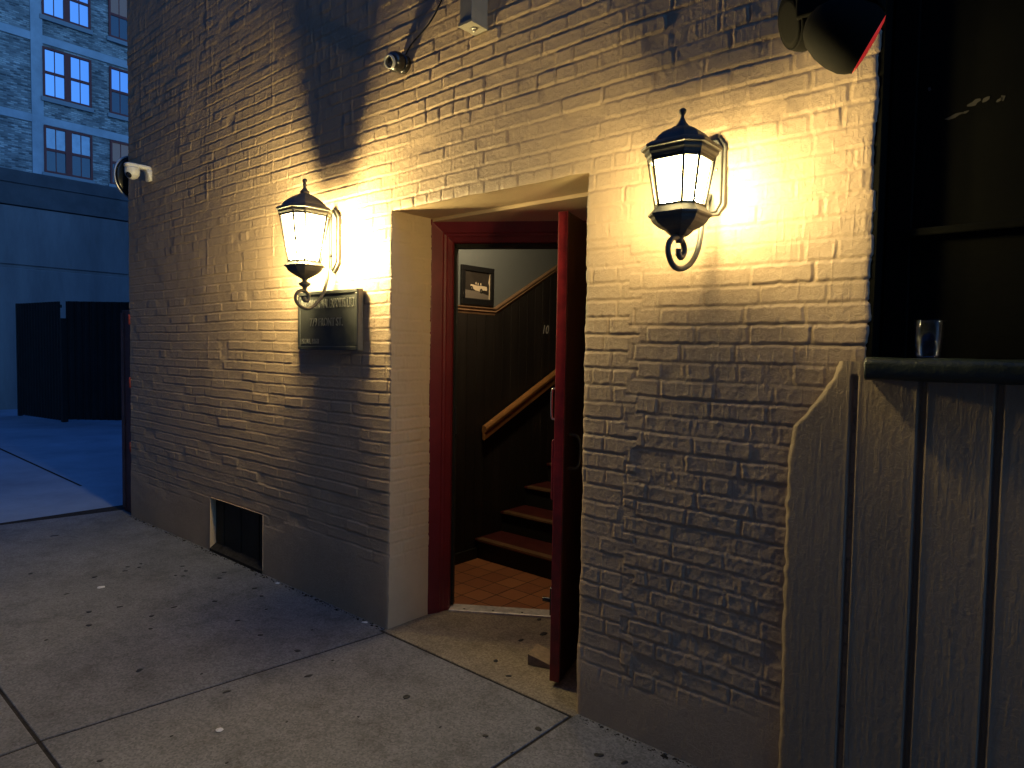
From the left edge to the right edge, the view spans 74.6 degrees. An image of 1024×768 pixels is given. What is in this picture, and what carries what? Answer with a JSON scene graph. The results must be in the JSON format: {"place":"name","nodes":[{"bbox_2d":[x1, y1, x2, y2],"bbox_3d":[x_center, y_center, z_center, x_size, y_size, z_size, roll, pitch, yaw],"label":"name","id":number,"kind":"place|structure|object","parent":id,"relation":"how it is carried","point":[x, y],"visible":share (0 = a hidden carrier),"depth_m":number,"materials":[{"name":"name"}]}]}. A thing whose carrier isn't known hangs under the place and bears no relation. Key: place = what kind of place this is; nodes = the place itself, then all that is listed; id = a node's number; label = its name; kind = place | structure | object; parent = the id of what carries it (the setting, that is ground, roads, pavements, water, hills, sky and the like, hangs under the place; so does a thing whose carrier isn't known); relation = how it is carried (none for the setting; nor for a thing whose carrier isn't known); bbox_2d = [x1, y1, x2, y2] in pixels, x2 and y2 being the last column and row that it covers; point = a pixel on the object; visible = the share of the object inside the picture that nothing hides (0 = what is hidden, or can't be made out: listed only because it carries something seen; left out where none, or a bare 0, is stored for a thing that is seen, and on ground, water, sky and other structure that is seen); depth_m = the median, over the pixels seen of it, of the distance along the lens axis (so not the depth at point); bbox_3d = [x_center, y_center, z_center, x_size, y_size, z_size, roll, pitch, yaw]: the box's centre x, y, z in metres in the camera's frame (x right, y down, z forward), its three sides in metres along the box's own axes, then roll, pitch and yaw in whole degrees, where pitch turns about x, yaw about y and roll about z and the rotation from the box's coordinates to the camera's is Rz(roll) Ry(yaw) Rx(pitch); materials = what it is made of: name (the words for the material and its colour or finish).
{"place":"outdoors","nodes":[
{"label":"outdoors","id":0,"kind":"place"},
{"bbox_2d":[0,409,122,522],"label":"alley","id":1,"kind":"structure","parent":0,"point":[49,467],"depth_m":8.42,"materials":[{"name":"grey concrete"}]},
{"bbox_2d":[15,301,129,421],"bbox_3d":[-8.496,-0.439,13.297,4.077,2.350,0.656,2,3,15],"label":"gate enclosure","id":2,"kind":"object","parent":1,"relation":"on","point":[69,366],"visible":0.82,"depth_m":13.10,"materials":[{"name":"black metal"}]},
{"bbox_2d":[0,0,128,187],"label":"building","id":3,"kind":"structure","parent":0,"point":[63,89],"depth_m":31.41,"materials":[{"name":"brick"}]},
{"bbox_2d":[40,0,92,34],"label":"window","id":4,"kind":"structure","parent":3,"relation":"in","point":[72,14],"depth_m":31.41,"materials":[{"name":"blue glass"}]},
{"bbox_2d":[41,46,93,112],"bbox_3d":[-20.832,-14.243,31.490,0.120,2.440,2.140,3,4,41],"label":"window","id":5,"kind":"structure","parent":3,"relation":"in","point":[67,78],"depth_m":31.44,"materials":[{"name":"blue glass"}]},
{"bbox_2d":[42,125,94,183],"bbox_3d":[-20.889,-10.763,31.659,0.120,2.330,2.140,3,4,41],"label":"window","id":6,"kind":"structure","parent":3,"relation":"in","point":[68,154],"depth_m":31.60,"materials":[{"name":"blue glass"}]},
{"bbox_2d":[106,0,126,46],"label":"window","id":7,"kind":"structure","parent":3,"relation":"in","point":[117,9],"depth_m":32.97,"materials":[{"name":"blue glass"}]},
{"bbox_2d":[107,66,127,121],"bbox_3d":[-19.027,-14.315,33.577,0.120,2.440,2.140,3,4,41],"label":"window","id":8,"kind":"structure","parent":3,"relation":"in","point":[118,78],"depth_m":33.13,"materials":[{"name":"blue glass"}]},
{"bbox_2d":[108,140,128,187],"bbox_3d":[-19.083,-10.835,33.745,0.120,2.330,2.140,3,4,41],"label":"window","id":9,"kind":"structure","parent":3,"relation":"in","point":[118,150],"depth_m":33.15,"materials":[{"name":"grey"}]},
{"bbox_2d":[0,505,697,767],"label":"sidewalk","id":10,"kind":"structure","parent":0,"point":[160,617],"depth_m":3.12,"materials":[{"name":"concrete"}]},
{"bbox_2d":[120,310,131,511],"bbox_3d":[-3.460,0.251,6.065,0.299,1.835,0.085,3,4,41],"label":"gate post","id":11,"kind":"object","parent":10,"relation":"on","point":[126,397],"visible":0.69,"depth_m":6.10,"materials":[{"name":"black metal"}]},
{"bbox_2d":[130,516,691,766],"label":"grit","id":12,"kind":"object","parent":10,"relation":"on","point":[663,755],"visible":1,"depth_m":3.82,"materials":[{"name":"grey gravel"}]},
{"bbox_2d":[528,644,549,668],"bbox_3d":[0.166,1.335,3.293,0.143,0.054,0.129,2,3,21],"label":"door wedge","id":13,"kind":"object","parent":10,"relation":"on","point":[538,655],"depth_m":3.26,"materials":[{"name":"brown wood"}]},
{"bbox_2d":[127,0,1023,767],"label":"brick building","id":14,"kind":"structure","parent":10,"relation":"on","point":[773,434],"depth_m":2.61,"materials":[{"name":"beige brick"}]},
{"bbox_2d":[113,156,128,197],"bbox_3d":[-3.401,-1.853,6.057,0.284,0.404,0.342,0,3,-16],"label":"convex mirror","id":15,"kind":"object","parent":14,"relation":"attached to","point":[120,179],"visible":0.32,"depth_m":5.94,"materials":[{"name":"black plastic"}]},
{"bbox_2d":[124,162,151,181],"bbox_3d":[-3.042,-1.719,5.466,0.112,0.127,0.204,3,4,41],"label":"security camera","id":16,"kind":"object","parent":14,"relation":"attached to","point":[132,171],"visible":1,"depth_m":5.42,"materials":[{"name":"white plastic"}]},
{"bbox_2d":[276,178,340,309],"bbox_3d":[-1.125,-0.773,3.750,0.260,0.724,0.334,3,4,41],"label":"wall lantern","id":17,"kind":"object","parent":14,"relation":"attached to","point":[304,205],"depth_m":3.70,"materials":[{"name":"metal"}]},
{"bbox_2d":[298,288,362,350],"bbox_3d":[-1.060,-0.368,3.891,0.593,0.342,0.042,3,4,41],"label":"wall plaque","id":18,"kind":"object","parent":14,"relation":"attached to","point":[332,320],"depth_m":3.84,"materials":[{"name":"brown metal"}]},
{"bbox_2d":[384,51,410,73],"bbox_3d":[-0.588,-1.630,3.398,0.102,0.101,0.120,3,4,41],"label":"security camera","id":19,"kind":"object","parent":14,"relation":"attached to","point":[397,62],"visible":1,"depth_m":3.37,"materials":[{"name":"black plastic"}]},
{"bbox_2d":[405,0,441,54],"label":"black cable","id":20,"kind":"object","parent":14,"relation":"attached to","point":[423,30],"visible":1,"depth_m":3.32,"materials":[{"name":"black plastic"}]},
{"bbox_2d":[458,0,487,35],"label":"metal channel","id":21,"kind":"object","parent":14,"relation":"attached to","point":[473,16],"visible":1,"depth_m":3.02,"materials":[{"name":"grey metal"}]},
{"bbox_2d":[460,264,493,306],"bbox_3d":[-0.246,-0.703,4.821,0.021,0.276,0.333,3,4,41],"label":"framed photo","id":22,"kind":"object","parent":14,"relation":"attached to","point":[476,285],"visible":1,"depth_m":4.81,"materials":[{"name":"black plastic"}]},
{"bbox_2d":[482,369,555,439],"bbox_3d":[0.762,-0.373,5.959,0.068,1.488,2.938,3,4,41],"label":"handrail","id":23,"kind":"object","parent":14,"relation":"attached to","point":[512,410],"visible":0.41,"depth_m":5.12,"materials":[{"name":"brown wood"}]},
{"bbox_2d":[542,211,586,681],"bbox_3d":[0.374,0.281,3.383,0.169,2.115,0.838,2,3,23],"label":"door","id":24,"kind":"structure","parent":14,"relation":"in","point":[567,443],"depth_m":3.04,"materials":[{"name":"red paint"}]},
{"bbox_2d":[641,108,727,271],"bbox_3d":[0.596,-0.633,2.244,0.224,0.527,0.366,3,4,41],"label":"wall lantern","id":25,"kind":"object","parent":14,"relation":"attached to","point":[682,146],"depth_m":2.16,"materials":[{"name":"metal"}]},
{"bbox_2d":[778,0,885,74],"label":"twin spotlight","id":26,"kind":"object","parent":14,"relation":"attached to","point":[837,36],"visible":1,"depth_m":1.75,"materials":[{"name":"black metal"}]},
{"bbox_2d":[454,558,550,609],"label":"hallway floor","id":27,"kind":"structure","parent":0,"point":[478,581],"depth_m":4.33,"materials":[{"name":"tile"}]},
{"bbox_2d":[475,462,552,579],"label":"staircase","id":28,"kind":"structure","parent":27,"relation":"on","point":[521,540],"depth_m":4.88,"materials":[{"name":"black paint"}]},
{"label":"street","id":29,"kind":"structure","parent":0,"visible":0},
{"bbox_2d":[0,167,129,409],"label":"retaining wall","id":30,"kind":"structure","parent":29,"relation":"on","point":[63,240],"depth_m":16.06,"materials":[{"name":"concrete"}]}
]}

